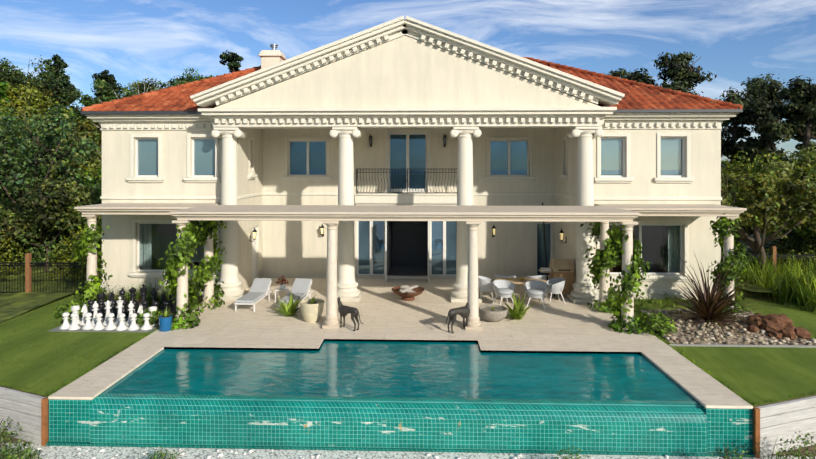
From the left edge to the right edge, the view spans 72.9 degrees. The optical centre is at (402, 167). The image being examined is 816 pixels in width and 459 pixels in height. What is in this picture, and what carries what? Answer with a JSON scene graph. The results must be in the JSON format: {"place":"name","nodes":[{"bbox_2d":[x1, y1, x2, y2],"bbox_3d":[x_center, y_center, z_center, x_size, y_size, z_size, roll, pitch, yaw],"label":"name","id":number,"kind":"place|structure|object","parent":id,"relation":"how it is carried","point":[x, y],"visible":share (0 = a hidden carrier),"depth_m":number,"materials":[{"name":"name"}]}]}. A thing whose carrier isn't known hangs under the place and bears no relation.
{"place":"outdoors","nodes":[
{"label":"outdoors","id":0,"kind":"place"},
{"bbox_2d":[0,138,101,322],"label":"hillside","id":1,"kind":"structure","parent":0,"point":[12,305],"depth_m":21.37,"materials":[{"name":"green plant"}]},
{"bbox_2d":[0,82,22,120],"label":"tree","id":2,"kind":"object","parent":1,"relation":"on","point":[3,86],"visible":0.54,"depth_m":40.14,"materials":[{"name":"green plant"}]},
{"bbox_2d":[0,201,22,269],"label":"shrub","id":3,"kind":"object","parent":1,"relation":"on","point":[6,241],"visible":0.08,"depth_m":23.98,"materials":[{"name":"green plant"}]},
{"bbox_2d":[0,209,27,277],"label":"shrub","id":4,"kind":"object","parent":1,"relation":"on","point":[9,253],"visible":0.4,"depth_m":23.27,"materials":[{"name":"green plant"}]},
{"bbox_2d":[0,60,38,86],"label":"ridge tree","id":5,"kind":"object","parent":1,"relation":"on","point":[13,67],"visible":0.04,"depth_m":60.64,"materials":[{"name":"green plant"}]},
{"bbox_2d":[0,116,44,146],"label":"tree","id":6,"kind":"object","parent":1,"relation":"on","point":[15,122],"visible":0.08,"depth_m":34.31,"materials":[{"name":"green plant"}]},
{"bbox_2d":[0,135,57,213],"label":"tree","id":7,"kind":"object","parent":1,"relation":"on","point":[11,206],"depth_m":30.29,"materials":[{"name":"green plant"}]},
{"bbox_2d":[0,55,58,86],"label":"tree","id":8,"kind":"object","parent":1,"relation":"on","point":[4,73],"visible":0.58,"depth_m":50.12,"materials":[{"name":"green plant"}]},
{"bbox_2d":[0,215,70,267],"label":"shrub","id":9,"kind":"object","parent":1,"relation":"on","point":[36,251],"visible":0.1,"depth_m":24.28,"materials":[{"name":"green plant"}]},
{"bbox_2d":[0,81,77,124],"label":"tree","id":10,"kind":"object","parent":1,"relation":"on","point":[18,96],"visible":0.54,"depth_m":41.51,"materials":[{"name":"green plant"}]},
{"bbox_2d":[2,75,79,114],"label":"tree","id":11,"kind":"object","parent":1,"relation":"on","point":[65,95],"visible":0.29,"depth_m":47.63,"materials":[{"name":"green plant"}]},
{"bbox_2d":[2,199,98,261],"bbox_3d":[-16.483,2.817,25.795,4.521,3.124,4.513,0,0,2],"label":"shrub","id":12,"kind":"object","parent":1,"relation":"on","point":[41,246],"visible":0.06,"depth_m":24.26,"materials":[{"name":"green plant"}]},
{"bbox_2d":[0,107,101,220],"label":"tree","id":13,"kind":"object","parent":1,"relation":"on","point":[50,131],"visible":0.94,"depth_m":26.68,"materials":[{"name":"green plant"}]},
{"bbox_2d":[0,173,101,270],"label":"tree","id":14,"kind":"object","parent":1,"relation":"on","point":[52,203],"visible":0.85,"depth_m":23.44,"materials":[{"name":"green plant"}]},
{"bbox_2d":[36,54,75,99],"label":"ridge tree","id":15,"kind":"object","parent":1,"relation":"on","point":[61,78],"visible":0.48,"depth_m":60.86,"materials":[{"name":"green plant"}]},
{"bbox_2d":[29,200,101,260],"bbox_3d":[-15.512,2.705,25.831,3.525,3.312,3.515,0,0,2],"label":"shrub","id":16,"kind":"object","parent":1,"relation":"on","point":[64,232],"visible":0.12,"depth_m":24.68,"materials":[{"name":"green plant"}]},
{"bbox_2d":[54,87,82,107],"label":"ridge tree","id":17,"kind":"object","parent":1,"relation":"on","point":[77,90],"visible":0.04,"depth_m":69.66,"materials":[{"name":"green plant"}]},
{"bbox_2d":[46,102,98,132],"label":"tree","id":18,"kind":"object","parent":1,"relation":"on","point":[78,114],"visible":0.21,"depth_m":43.34,"materials":[{"name":"green plant"}]},
{"bbox_2d":[49,158,100,187],"bbox_3d":[-19.599,1.469,34.033,4.437,4.252,3.965,0,0,-14],"label":"tree","id":19,"kind":"object","parent":1,"relation":"on","point":[76,165],"visible":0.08,"depth_m":33.01,"materials":[{"name":"green plant"}]},
{"bbox_2d":[60,117,101,171],"bbox_3d":[-21.623,-0.647,40.081,6.961,6.106,7.403,0,0,2],"label":"tree","id":20,"kind":"object","parent":1,"relation":"on","point":[91,128],"visible":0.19,"depth_m":37.94,"materials":[{"name":"green plant"}]},
{"bbox_2d":[70,163,101,203],"bbox_3d":[-16.437,1.959,32.634,6.351,5.561,6.221,0,0,-27],"label":"tree","id":21,"kind":"object","parent":1,"relation":"on","point":[99,181],"visible":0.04,"depth_m":31.59,"materials":[{"name":"green plant"}]},
{"bbox_2d":[45,219,160,280],"bbox_3d":[-12.917,3.472,24.021,4.593,2.519,4.568,0,0,2],"label":"shrub","id":22,"kind":"object","parent":1,"relation":"on","point":[67,260],"visible":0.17,"depth_m":22.80,"materials":[{"name":"green plant"}]},
{"bbox_2d":[91,70,116,100],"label":"ridge tree","id":23,"kind":"object","parent":1,"relation":"on","point":[107,78],"visible":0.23,"depth_m":66.78,"materials":[{"name":"green plant"}]},
{"bbox_2d":[76,78,137,106],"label":"ridge tree","id":24,"kind":"object","parent":1,"relation":"on","point":[105,92],"visible":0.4,"depth_m":60.53,"materials":[{"name":"green plant"}]},
{"bbox_2d":[118,78,159,96],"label":"ridge tree","id":25,"kind":"object","parent":1,"relation":"on","point":[139,86],"visible":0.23,"depth_m":66.63,"materials":[{"name":"green plant"}]},
{"bbox_2d":[157,67,213,88],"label":"ridge tree","id":26,"kind":"object","parent":1,"relation":"on","point":[183,80],"visible":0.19,"depth_m":68.85,"materials":[{"name":"green plant"}]},
{"bbox_2d":[219,50,243,72],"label":"ridge tree","id":27,"kind":"object","parent":1,"relation":"on","point":[234,60],"visible":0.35,"depth_m":68.81,"materials":[{"name":"green plant"}]},
{"bbox_2d":[48,278,752,408],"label":"patio","id":28,"kind":"structure","parent":0,"point":[387,313],"depth_m":16.15,"materials":[{"name":"stone"}]},
{"bbox_2d":[159,307,173,331],"bbox_3d":[-7.009,4.476,16.431,0.489,0.672,0.453,0,0,-25],"label":"plant pot","id":29,"kind":"object","parent":28,"relation":"on","point":[165,321],"visible":0.98,"depth_m":16.25,"materials":[{"name":"blue ceramic"}]},
{"bbox_2d":[158,220,205,330],"bbox_3d":[-6.716,3.163,16.827,1.358,3.406,1.447,0,0,-26],"label":"vine","id":30,"kind":"object","parent":28,"relation":"on","point":[177,258],"visible":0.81,"depth_m":16.66,"materials":[{"name":"green plant"}]},
{"bbox_2d":[191,220,226,309],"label":"vine","id":31,"kind":"object","parent":28,"relation":"on","point":[205,271],"visible":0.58,"depth_m":18.95,"materials":[{"name":"green plant"}]},
{"bbox_2d":[234,278,272,311],"bbox_3d":[-5.220,4.432,19.421,0.680,0.760,2.000,0,0,5],"label":"sun lounger","id":32,"kind":"object","parent":28,"relation":"on","point":[260,289],"visible":1,"depth_m":19.63,"materials":[{"name":"white paint"}]},
{"bbox_2d":[275,275,288,302],"bbox_3d":[-4.333,4.327,19.881,0.505,0.970,0.485,0,0,-6],"label":"side table","id":33,"kind":"object","parent":28,"relation":"on","point":[282,287],"visible":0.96,"depth_m":19.82,"materials":[{"name":"white paint"}]},
{"bbox_2d":[271,291,305,316],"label":"agave","id":34,"kind":"object","parent":28,"relation":"on","point":[289,309],"visible":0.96,"depth_m":18.01,"materials":[{"name":"green plant"}]},
{"bbox_2d":[277,278,312,311],"bbox_3d":[-3.741,4.432,19.373,0.680,0.760,2.000,0,0,6],"label":"sun lounger","id":35,"kind":"object","parent":28,"relation":"on","point":[300,288],"visible":0.73,"depth_m":19.73,"materials":[{"name":"white paint"}]},
{"bbox_2d":[300,294,324,322],"bbox_3d":[-2.854,4.405,17.393,0.780,0.813,0.780,0,0,2],"label":"plant pot","id":36,"kind":"object","parent":28,"relation":"on","point":[312,309],"visible":1,"depth_m":17.15,"materials":[{"name":"ceramic"}]},
{"bbox_2d":[337,297,362,330],"bbox_3d":[-1.624,4.379,16.527,1.223,0.867,0.294,0,0,40],"label":"dog statue","id":37,"kind":"object","parent":28,"relation":"on","point":[343,310],"visible":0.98,"depth_m":16.45,"materials":[{"name":"brown metal"}]},
{"bbox_2d":[190,16,624,303],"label":"portico","id":38,"kind":"structure","parent":28,"relation":"on","point":[407,72],"depth_m":19.87,"materials":[{"name":"paint"}]},
{"bbox_2d":[391,285,424,300],"bbox_3d":[0.188,4.542,20.197,1.220,0.540,1.220,0,0,2],"label":"fire bowl","id":39,"kind":"object","parent":28,"relation":"on","point":[407,293],"visible":0.98,"depth_m":20.06,"materials":[{"name":"brown metal"}]},
{"bbox_2d":[74,203,746,331],"bbox_3d":[0.034,3.062,18.526,22.560,3.500,4.350,0,0,2],"label":"veranda canopy","id":40,"kind":"object","parent":28,"relation":"on","point":[331,217],"visible":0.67,"depth_m":16.68,"materials":[{"name":"beige stone"}]},
{"bbox_2d":[443,302,469,332],"bbox_3d":[1.660,4.365,16.324,1.272,0.896,0.304,0,0,-38],"label":"dog statue","id":41,"kind":"object","parent":28,"relation":"on","point":[463,312],"visible":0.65,"depth_m":16.20,"materials":[{"name":"brown metal"}]},
{"bbox_2d":[478,276,494,298],"bbox_3d":[3.020,4.390,20.106,0.718,0.856,0.785,0,0,2],"label":"tub chair","id":42,"kind":"object","parent":28,"relation":"on","point":[485,284],"visible":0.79,"depth_m":19.85,"materials":[{"name":"white plastic"}]},
{"bbox_2d":[479,305,507,321],"bbox_3d":[2.851,4.584,17.460,0.920,0.455,0.920,0,0,2],"label":"planter bowl","id":43,"kind":"object","parent":28,"relation":"on","point":[493,313],"visible":0.96,"depth_m":17.18,"materials":[{"name":"stone"}]},
{"bbox_2d":[492,280,514,304],"bbox_3d":[3.502,4.390,19.206,0.785,0.856,0.718,0,0,-18],"label":"tub chair","id":44,"kind":"object","parent":28,"relation":"on","point":[504,288],"visible":0.96,"depth_m":19.19,"materials":[{"name":"white plastic"}]},
{"bbox_2d":[495,275,515,297],"bbox_3d":[3.854,4.390,20.763,0.785,0.856,0.718,0,0,17],"label":"tub chair","id":45,"kind":"object","parent":28,"relation":"on","point":[504,276],"visible":0.21,"depth_m":20.45,"materials":[{"name":"grey wicker"}]},
{"bbox_2d":[499,291,534,319],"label":"agave","id":46,"kind":"object","parent":28,"relation":"on","point":[518,311],"visible":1,"depth_m":17.55,"materials":[{"name":"green plant"}]},
{"bbox_2d":[494,277,545,303],"bbox_3d":[4.232,4.390,19.967,1.860,0.852,0.967,0,0,8],"label":"dining table","id":47,"kind":"object","parent":28,"relation":"on","point":[519,281],"visible":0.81,"depth_m":19.90,"materials":[{"name":"brown wood"}]},
{"bbox_2d":[524,275,546,297],"bbox_3d":[4.961,4.390,20.678,0.785,0.856,0.718,0,0,-18],"label":"tub chair","id":48,"kind":"object","parent":28,"relation":"on","point":[542,277],"visible":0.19,"depth_m":20.38,"materials":[{"name":"grey wicker"}]},
{"bbox_2d":[524,280,547,309],"bbox_3d":[4.610,4.390,19.120,0.785,0.856,0.718,0,0,17],"label":"tub chair","id":49,"kind":"object","parent":28,"relation":"on","point":[535,289],"visible":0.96,"depth_m":19.18,"materials":[{"name":"white plastic"}]},
{"bbox_2d":[542,203,547,279],"bbox_3d":[5.846,3.162,22.686,0.060,3.333,2.204,0,0,9],"label":"leaning pole","id":50,"kind":"object","parent":28,"relation":"on","point":[545,246],"visible":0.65,"depth_m":22.65,"materials":[{"name":"black metal"}]},
{"bbox_2d":[544,278,564,304],"bbox_3d":[5.444,4.390,19.779,0.718,0.856,0.785,0,0,-3],"label":"tub chair","id":51,"kind":"object","parent":28,"relation":"on","point":[555,285],"visible":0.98,"depth_m":19.56,"materials":[{"name":"grey wicker"}]},
{"bbox_2d":[539,259,574,296],"bbox_3d":[5.792,4.131,20.854,1.232,1.362,0.689,0,0,2],"label":"outdoor grill","id":52,"kind":"object","parent":28,"relation":"on","point":[562,268],"visible":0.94,"depth_m":20.55,"materials":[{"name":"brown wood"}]},
{"bbox_2d":[601,224,649,333],"bbox_3d":[6.650,3.275,16.465,1.310,3.223,1.273,0,0,-41],"label":"vine","id":53,"kind":"object","parent":28,"relation":"on","point":[629,278],"visible":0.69,"depth_m":16.27,"materials":[{"name":"green plant"}]},
{"bbox_2d":[0,259,815,457],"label":"terrace lawn","id":54,"kind":"structure","parent":0,"point":[48,371],"depth_m":13.39,"materials":[{"name":"plant"}]},
{"bbox_2d":[0,253,97,294],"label":"fence","id":55,"kind":"object","parent":54,"relation":"on","point":[28,263],"visible":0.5,"depth_m":20.92,"materials":[{"name":"black wood"}]},
{"bbox_2d":[53,300,82,316],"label":"shrub","id":56,"kind":"object","parent":54,"relation":"on","point":[64,308],"visible":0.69,"depth_m":17.88,"materials":[{"name":"green plant"}]},
{"bbox_2d":[49,284,175,331],"bbox_3d":[-8.911,4.355,17.498,3.100,0.959,2.420,0,0,2],"label":"giant chess set","id":57,"kind":"object","parent":54,"relation":"on","point":[113,318],"visible":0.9,"depth_m":16.99,"materials":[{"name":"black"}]},
{"bbox_2d":[136,306,163,326],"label":"shrub","id":58,"kind":"object","parent":54,"relation":"on","point":[156,313],"visible":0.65,"depth_m":16.83,"materials":[{"name":"green plant"}]},
{"bbox_2d":[105,295,202,307],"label":"bed soil","id":59,"kind":"structure","parent":54,"relation":"on","point":[139,302],"depth_m":20.11,"materials":[{"name":"brown soil"}]},
{"bbox_2d":[68,221,112,309],"bbox_3d":[-10.864,3.373,19.252,1.324,3.000,1.215,0,0,2],"label":"vine","id":60,"kind":"object","parent":59,"relation":"on","point":[91,288],"visible":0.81,"depth_m":19.04,"materials":[{"name":"green plant"}]},
{"bbox_2d":[81,280,198,307],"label":"bed grasses","id":61,"kind":"object","parent":59,"relation":"on","point":[148,298],"visible":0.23,"depth_m":19.83,"materials":[{"name":"green plant"}]},
{"bbox_2d":[0,300,815,405],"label":"lawn edge fringe","id":62,"kind":"object","parent":54,"relation":"on","point":[660,338],"visible":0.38,"depth_m":13.12,"materials":[{"name":"green plant"}]},
{"bbox_2d":[84,113,738,298],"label":"house walls","id":63,"kind":"structure","parent":54,"relation":"on","point":[656,158],"depth_m":22.89,"materials":[{"name":"paint"}]},
{"bbox_2d":[250,227,256,241],"bbox_3d":[-6.065,2.707,22.399,0.278,0.590,0.177,0,0,2],"label":"lantern","id":64,"kind":"object","parent":63,"relation":"attached to","point":[254,232],"visible":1,"depth_m":22.35,"materials":[{"name":"black metal"}]},
{"bbox_2d":[354,169,456,204],"bbox_3d":[0.196,0.822,23.574,4.500,1.580,0.849,0,0,2],"label":"balcony railing","id":65,"kind":"object","parent":63,"relation":"attached to","point":[406,198],"visible":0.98,"depth_m":23.33,"materials":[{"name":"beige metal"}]},
{"bbox_2d":[80,57,742,114],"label":"roof","id":66,"kind":"structure","parent":63,"relation":"on","point":[639,97],"depth_m":21.18,"materials":[{"name":"tile"}]},
{"bbox_2d":[258,44,286,68],"bbox_3d":[-5.908,-4.158,25.096,1.040,2.940,1.000,0,0,2],"label":"chimney","id":67,"kind":"object","parent":66,"relation":"on","point":[273,55],"visible":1,"depth_m":24.70,"materials":[{"name":"paint"}]},
{"bbox_2d":[559,229,566,242],"bbox_3d":[6.370,2.707,21.999,0.278,0.590,0.177,0,0,2],"label":"lantern","id":68,"kind":"object","parent":63,"relation":"attached to","point":[561,233],"visible":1,"depth_m":21.95,"materials":[{"name":"black metal"}]},
{"bbox_2d":[580,222,621,313],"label":"vine","id":69,"kind":"object","parent":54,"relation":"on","point":[601,262],"visible":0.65,"depth_m":18.51,"materials":[{"name":"green plant"}]},
{"bbox_2d":[622,68,657,85],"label":"tree","id":70,"kind":"object","parent":54,"relation":"on","point":[637,76],"visible":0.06,"depth_m":41.13,"materials":[{"name":"green plant"}]},
{"bbox_2d":[635,310,677,335],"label":"shrub","id":71,"kind":"object","parent":54,"relation":"on","point":[658,318],"visible":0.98,"depth_m":15.98,"materials":[{"name":"green plant"}]},
{"bbox_2d":[634,291,693,307],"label":"bed grasses","id":72,"kind":"object","parent":54,"relation":"on","point":[662,304],"visible":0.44,"depth_m":19.40,"materials":[{"name":"green plant"}]},
{"bbox_2d":[660,80,703,96],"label":"tree","id":73,"kind":"object","parent":54,"relation":"on","point":[672,85],"visible":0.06,"depth_m":42.71,"materials":[{"name":"green plant"}]},
{"bbox_2d":[644,251,786,343],"bbox_3d":[9.436,3.835,16.724,4.285,2.481,4.407,0,0,2],"label":"flax plant","id":74,"kind":"object","parent":54,"relation":"on","point":[708,305],"visible":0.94,"depth_m":16.53,"materials":[{"name":"brown plant"}]},
{"bbox_2d":[715,98,730,170],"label":"tree","id":75,"kind":"object","parent":54,"relation":"on","point":[722,144],"depth_m":45.99,"materials":[{"name":"green plant"}]},
{"bbox_2d":[706,213,749,312],"bbox_3d":[10.940,3.157,18.552,1.341,3.439,1.269,0,0,2],"label":"vine","id":76,"kind":"object","parent":54,"relation":"on","point":[721,225],"visible":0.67,"depth_m":18.36,"materials":[{"name":"green plant"}]},
{"bbox_2d":[641,308,815,347],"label":"pebble bed","id":77,"kind":"object","parent":54,"relation":"on","point":[689,332],"visible":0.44,"depth_m":15.55,"materials":[{"name":"grey gravel"}]},
{"bbox_2d":[721,230,752,270],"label":"shrub","id":78,"kind":"object","parent":54,"relation":"on","point":[740,245],"visible":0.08,"depth_m":24.69,"materials":[{"name":"green plant"}]},
{"bbox_2d":[721,161,752,177],"bbox_3d":[19.050,2.272,32.474,6.816,5.338,5.878,0,0,2],"label":"tree","id":79,"kind":"object","parent":54,"relation":"on","point":[723,173],"depth_m":31.88,"materials":[{"name":"green plant"}]},
{"bbox_2d":[721,173,788,243],"bbox_3d":[18.232,2.672,28.698,5.281,4.854,5.520,0,0,2],"label":"tree","id":80,"kind":"object","parent":54,"relation":"on","point":[729,187],"visible":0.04,"depth_m":28.10,"materials":[{"name":"green plant"}]},
{"bbox_2d":[723,98,797,172],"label":"pine","id":81,"kind":"object","parent":54,"relation":"on","point":[769,129],"visible":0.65,"depth_m":44.34,"materials":[{"name":"green plant"}]},
{"bbox_2d":[721,150,815,277],"bbox_3d":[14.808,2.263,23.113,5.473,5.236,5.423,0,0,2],"label":"tree","id":82,"kind":"object","parent":54,"relation":"on","point":[760,215],"visible":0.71,"depth_m":22.30,"materials":[{"name":"green plant"}]},
{"bbox_2d":[721,246,815,275],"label":"fence","id":83,"kind":"object","parent":54,"relation":"on","point":[776,255],"visible":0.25,"depth_m":23.17,"materials":[{"name":"brown wood"}]},
{"bbox_2d":[734,249,815,314],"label":"border grass","id":84,"kind":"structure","parent":54,"relation":"on","point":[801,286],"depth_m":20.24,"materials":[{"name":"green plant"}]},
{"bbox_2d":[746,313,810,339],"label":"rocks","id":85,"kind":"object","parent":54,"relation":"on","point":[791,332],"visible":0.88,"depth_m":15.79,"materials":[{"name":"brown stone"}]},
{"bbox_2d":[747,141,815,239],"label":"tree","id":86,"kind":"object","parent":54,"relation":"on","point":[809,155],"visible":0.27,"depth_m":28.48,"materials":[{"name":"green plant"}]},
{"bbox_2d":[758,229,815,271],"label":"shrub","id":87,"kind":"object","parent":54,"relation":"on","point":[788,240],"visible":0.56,"depth_m":25.44,"materials":[{"name":"green plant"}]},
{"bbox_2d":[770,160,815,229],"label":"tree","id":88,"kind":"object","parent":54,"relation":"on","point":[805,168],"visible":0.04,"depth_m":28.16,"materials":[{"name":"green plant"}]},
{"bbox_2d":[772,164,815,235],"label":"tree","id":89,"kind":"object","parent":54,"relation":"on","point":[802,231],"visible":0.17,"depth_m":25.01,"materials":[{"name":"green plant"}]},
{"bbox_2d":[775,75,815,158],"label":"tree","id":90,"kind":"object","parent":54,"relation":"on","point":[799,111],"visible":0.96,"depth_m":43.80,"materials":[{"name":"green plant"}]},
{"bbox_2d":[776,231,815,266],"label":"shrub","id":91,"kind":"object","parent":54,"relation":"on","point":[799,247],"visible":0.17,"depth_m":26.01,"materials":[{"name":"green plant"}]},
{"bbox_2d":[0,435,815,458],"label":"gravel path","id":92,"kind":"structure","parent":0,"point":[60,452],"depth_m":11.20,"materials":[{"name":"grey gravel"}]},
{"bbox_2d":[0,416,28,458],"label":"shrub","id":93,"kind":"object","parent":92,"relation":"on","point":[5,432],"visible":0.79,"depth_m":10.88,"materials":[{"name":"green plant"}]},
{"bbox_2d":[0,442,46,458],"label":"shrub","id":94,"kind":"object","parent":92,"relation":"on","point":[25,451],"visible":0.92,"depth_m":10.44,"materials":[{"name":"green plant"}]},
{"bbox_2d":[148,446,178,458],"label":"shrub","id":95,"kind":"object","parent":92,"relation":"on","point":[161,454],"visible":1,"depth_m":10.68,"materials":[{"name":"green plant"}]},
{"bbox_2d":[46,339,754,456],"bbox_3d":[-0.131,5.537,13.399,14.540,1.450,4.150,0,0,2],"label":"pool shell","id":96,"kind":"object","parent":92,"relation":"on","point":[586,427],"visible":0.56,"depth_m":11.39,"materials":[{"name":"tile"}]},
{"bbox_2d":[102,341,696,400],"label":"pool water","id":97,"kind":"structure","parent":96,"relation":"in","point":[401,369],"depth_m":13.03,"materials":[{"name":"teal liquid"}]},
{"bbox_2d":[0,426,812,458],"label":"bushes","id":98,"kind":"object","parent":92,"relation":"on","point":[1,449],"depth_m":10.71,"materials":[{"name":"green plant"}]},
{"bbox_2d":[555,445,586,458],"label":"shrub","id":99,"kind":"object","parent":92,"relation":"on","point":[576,453],"visible":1,"depth_m":10.43,"materials":[{"name":"green plant"}]},
{"bbox_2d":[710,444,752,458],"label":"shrub","id":100,"kind":"object","parent":92,"relation":"on","point":[728,456],"visible":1,"depth_m":10.46,"materials":[{"name":"green plant"}]},
{"bbox_2d":[770,431,815,458],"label":"shrub","id":101,"kind":"object","parent":92,"relation":"on","point":[807,454],"visible":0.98,"depth_m":10.35,"materials":[{"name":"green plant"}]},
{"bbox_2d":[0,0,815,161],"label":"sky","id":102,"kind":"structure","parent":0,"point":[735,41],"materials":[{"name":"blue"}]},
{"bbox_2d":[721,237,809,292],"bbox_3d":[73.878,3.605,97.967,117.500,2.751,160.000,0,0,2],"label":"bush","id":103,"kind":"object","parent":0,"point":[750,287],"depth_m":22.03,"materials":[{"name":"green plant"}]},
{"bbox_2d":[604,68,633,77],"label":"tree","id":104,"kind":"object","parent":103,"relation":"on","point":[621,73],"visible":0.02,"depth_m":46.10,"materials":[{"name":"green plant"}]},
{"bbox_2d":[792,125,815,142],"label":"tree","id":105,"kind":"object","parent":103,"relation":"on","point":[799,138],"visible":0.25,"depth_m":46.01,"materials":[{"name":"green plant"}]},
{"bbox_2d":[742,233,791,239],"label":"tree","id":106,"kind":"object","parent":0,"point":[751,235],"depth_m":37.12,"materials":[{"name":"green plant"}]},
{"bbox_2d":[652,51,716,89],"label":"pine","id":107,"kind":"object","parent":106,"relation":"on","point":[679,68],"visible":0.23,"depth_m":45.22,"materials":[{"name":"green plant"}]},
{"bbox_2d":[720,87,758,162],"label":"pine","id":108,"kind":"object","parent":106,"relation":"on","point":[737,131],"visible":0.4,"depth_m":47.43,"materials":[{"name":"green plant"}]},
{"bbox_2d":[721,72,803,161],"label":"pine","id":109,"kind":"object","parent":106,"relation":"on","point":[764,89],"visible":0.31,"depth_m":51.08,"materials":[{"name":"green plant"}]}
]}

